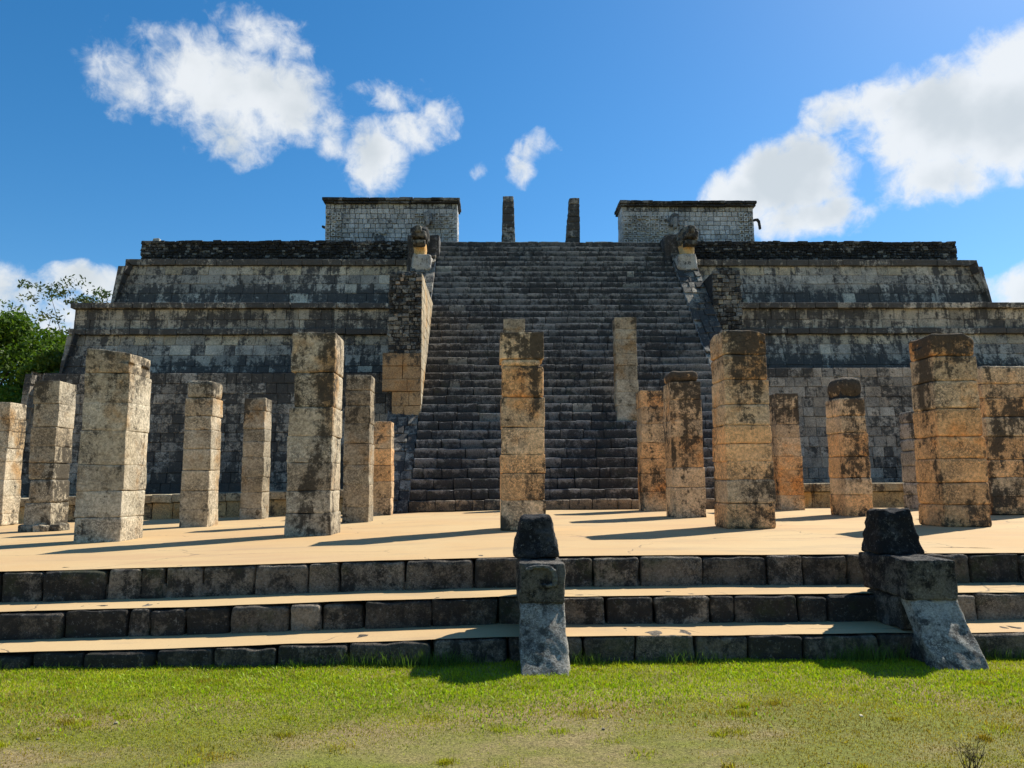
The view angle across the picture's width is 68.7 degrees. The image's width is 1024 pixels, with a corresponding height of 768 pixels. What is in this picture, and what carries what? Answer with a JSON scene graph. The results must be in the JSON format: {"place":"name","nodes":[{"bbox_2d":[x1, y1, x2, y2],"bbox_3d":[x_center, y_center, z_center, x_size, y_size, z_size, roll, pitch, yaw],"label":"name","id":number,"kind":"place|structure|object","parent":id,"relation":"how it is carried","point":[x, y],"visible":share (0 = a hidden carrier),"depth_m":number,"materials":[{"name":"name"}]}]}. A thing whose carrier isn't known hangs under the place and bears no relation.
{"place":"outdoors","nodes":[
{"label":"outdoors","id":0,"kind":"place"},
{"bbox_2d":[36,714,862,763],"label":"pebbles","id":1,"kind":"object","parent":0,"point":[860,715],"visible":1,"depth_m":5.07,"materials":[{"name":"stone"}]},
{"bbox_2d":[0,555,1023,767],"bbox_3d":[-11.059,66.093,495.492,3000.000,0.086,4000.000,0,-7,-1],"label":"ground","id":2,"kind":"structure","parent":0,"point":[564,746],"depth_m":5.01,"materials":[{"name":"green plant"}]},
{"bbox_2d":[0,341,64,403],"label":"broadleaf tree","id":3,"kind":"object","parent":2,"relation":"on","point":[44,359],"visible":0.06,"depth_m":32.16,"materials":[{"name":"green plant"}]},
{"bbox_2d":[0,304,70,401],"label":"broadleaf tree","id":4,"kind":"object","parent":2,"relation":"on","point":[19,334],"visible":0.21,"depth_m":35.73,"materials":[{"name":"green plant"}]},
{"bbox_2d":[0,274,111,341],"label":"sparse tree","id":5,"kind":"object","parent":2,"relation":"on","point":[82,299],"visible":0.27,"depth_m":48.84,"materials":[{"name":"green plant"}]},
{"bbox_2d":[0,553,1023,669],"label":"terrace steps","id":6,"kind":"structure","parent":2,"relation":"on","point":[760,607],"depth_m":7.61,"materials":[{"name":"stone"}]},
{"bbox_2d":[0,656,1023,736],"bbox_3d":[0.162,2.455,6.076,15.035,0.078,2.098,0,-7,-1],"label":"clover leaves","id":7,"kind":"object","parent":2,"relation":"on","point":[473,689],"visible":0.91,"depth_m":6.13,"materials":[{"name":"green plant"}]},
{"bbox_2d":[515,557,569,675],"bbox_3d":[0.276,2.182,7.144,0.466,1.010,1.356,0,-7,-1],"label":"sloping ramp stone","id":8,"kind":"object","parent":2,"relation":"on","point":[540,593],"visible":0.94,"depth_m":6.85,"materials":[{"name":"grey stone"}]},
{"bbox_2d":[513,514,558,558],"bbox_3d":[0.237,1.537,7.598,0.462,0.434,0.511,0,-7,-1],"label":"tapered stone","id":9,"kind":"object","parent":8,"relation":"on","point":[535,537],"visible":1,"depth_m":7.38,"materials":[{"name":"black stone"}]},
{"bbox_2d":[858,552,988,670],"bbox_3d":[3.934,2.175,7.229,0.506,1.013,1.356,0,-7,-1],"label":"sloping ramp stone","id":10,"kind":"object","parent":2,"relation":"on","point":[917,594],"visible":0.86,"depth_m":7.01,"materials":[{"name":"grey stone"}]},
{"bbox_2d":[861,508,924,554],"bbox_3d":[3.937,1.529,7.797,0.495,0.481,0.420,0,-7,-1],"label":"tapered stone","id":11,"kind":"object","parent":10,"relation":"on","point":[889,531],"visible":0.99,"depth_m":7.64,"materials":[{"name":"black stone"}]},
{"bbox_2d":[951,741,985,767],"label":"dry weed","id":12,"kind":"object","parent":2,"relation":"on","point":[970,758],"visible":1,"depth_m":4.32,"materials":[{"name":"plant"}]},
{"bbox_2d":[0,507,1023,570],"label":"terrace floor","id":13,"kind":"structure","parent":0,"point":[393,536],"depth_m":11.28,"materials":[{"name":"beige stone"}]},
{"bbox_2d":[0,402,26,525],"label":"stone pillar","id":14,"kind":"structure","parent":13,"relation":"on","point":[12,426],"depth_m":20.53,"materials":[{"name":"beige stone"}]},
{"bbox_2d":[18,523,69,531],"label":"footing stones","id":15,"kind":"object","parent":13,"relation":"on","point":[44,528],"visible":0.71,"depth_m":16.64,"materials":[{"name":"grey stone"}]},
{"bbox_2d":[24,381,76,525],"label":"stone pillar","id":16,"kind":"structure","parent":13,"relation":"on","point":[52,428],"depth_m":17.00,"materials":[{"name":"beige stone"}]},
{"bbox_2d":[73,348,151,542],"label":"stone pillar","id":17,"kind":"structure","parent":13,"relation":"on","point":[111,484],"depth_m":12.96,"materials":[{"name":"beige stone"}]},
{"bbox_2d":[179,381,222,527],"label":"stone pillar","id":18,"kind":"structure","parent":13,"relation":"on","point":[201,458],"depth_m":17.02,"materials":[{"name":"beige stone"}]},
{"bbox_2d":[239,398,271,519],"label":"stone pillar","id":19,"kind":"structure","parent":13,"relation":"on","point":[255,474],"depth_m":20.53,"materials":[{"name":"beige stone"}]},
{"bbox_2d":[284,332,343,536],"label":"stone pillar","id":20,"kind":"structure","parent":13,"relation":"on","point":[314,451],"depth_m":13.02,"materials":[{"name":"beige stone"}]},
{"bbox_2d":[342,375,374,522],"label":"stone pillar","id":21,"kind":"structure","parent":13,"relation":"on","point":[358,463],"depth_m":17.09,"materials":[{"name":"beige stone"}]},
{"bbox_2d":[373,421,393,515],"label":"stone pillar","id":22,"kind":"structure","parent":13,"relation":"on","point":[383,484],"depth_m":20.55,"materials":[{"name":"beige stone"}]},
{"bbox_2d":[18,225,1023,522],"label":"stepped pyramid","id":23,"kind":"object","parent":13,"relation":"on","point":[414,321],"visible":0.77,"depth_m":29.89,"materials":[{"name":"stone"}]},
{"bbox_2d":[501,196,514,241],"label":"serpent column","id":24,"kind":"structure","parent":23,"relation":"on","point":[508,228],"depth_m":34.98,"materials":[{"name":"grey stone"}]},
{"bbox_2d":[503,319,524,331],"bbox_3d":[0.072,-0.469,25.172,0.756,3.410,0.586,0,-7,-1],"label":"column shaft","id":25,"kind":"object","parent":23,"relation":"on","point":[513,325],"visible":0.18,"depth_m":25.08,"materials":[{"name":"stone"}]},
{"bbox_2d":[322,197,760,242],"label":"temple","id":26,"kind":"structure","parent":23,"relation":"on","point":[354,219],"depth_m":36.31,"materials":[{"name":"stone"}]},
{"bbox_2d":[565,198,579,242],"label":"serpent column","id":27,"kind":"structure","parent":23,"relation":"on","point":[573,227],"depth_m":35.05,"materials":[{"name":"grey stone"}]},
{"bbox_2d":[612,317,638,420],"bbox_3d":[3.825,-0.332,25.237,0.762,3.812,0.587,0,-7,-1],"label":"column shaft","id":28,"kind":"object","parent":23,"relation":"on","point":[626,388],"visible":0.91,"depth_m":25.00,"materials":[{"name":"stone"}]},
{"bbox_2d":[499,332,545,529],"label":"stone pillar","id":29,"kind":"structure","parent":13,"relation":"on","point":[522,455],"depth_m":13.09,"materials":[{"name":"beige stone"}]},
{"bbox_2d":[635,390,665,510],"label":"stone pillar","id":30,"kind":"structure","parent":13,"relation":"on","point":[651,458],"depth_m":20.79,"materials":[{"name":"brown stone"}]},
{"bbox_2d":[663,371,705,517],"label":"stone pillar","id":31,"kind":"structure","parent":13,"relation":"on","point":[684,462],"depth_m":17.28,"materials":[{"name":"beige stone"}]},
{"bbox_2d":[710,330,775,528],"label":"stone pillar","id":32,"kind":"structure","parent":13,"relation":"on","point":[744,490],"depth_m":13.22,"materials":[{"name":"beige stone"}]},
{"bbox_2d":[767,393,804,509],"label":"stone pillar","id":33,"kind":"structure","parent":13,"relation":"on","point":[785,443],"depth_m":20.87,"materials":[{"name":"brown stone"}]},
{"bbox_2d":[825,377,872,515],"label":"stone pillar","id":34,"kind":"structure","parent":13,"relation":"on","point":[851,492],"depth_m":17.42,"materials":[{"name":"beige stone"}]},
{"bbox_2d":[899,411,923,508],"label":"stone pillar","id":35,"kind":"structure","parent":13,"relation":"on","point":[908,460],"depth_m":21.25,"materials":[{"name":"grey stone"}]},
{"bbox_2d":[909,333,991,526],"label":"stone pillar","id":36,"kind":"structure","parent":13,"relation":"on","point":[951,464],"depth_m":13.35,"materials":[{"name":"beige stone"}]},
{"bbox_2d":[976,366,1023,514],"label":"stone pillar","id":37,"kind":"structure","parent":13,"relation":"on","point":[1001,394],"depth_m":17.45,"materials":[{"name":"beige stone"}]},
{"bbox_2d":[0,639,1023,669],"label":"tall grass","id":38,"kind":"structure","parent":0,"point":[868,655],"depth_m":6.86,"materials":[{"name":"green plant"}]},
{"bbox_2d":[0,0,1023,384],"label":"sky","id":39,"kind":"structure","parent":0,"point":[124,124],"materials":[{"name":"blue"}]}
]}

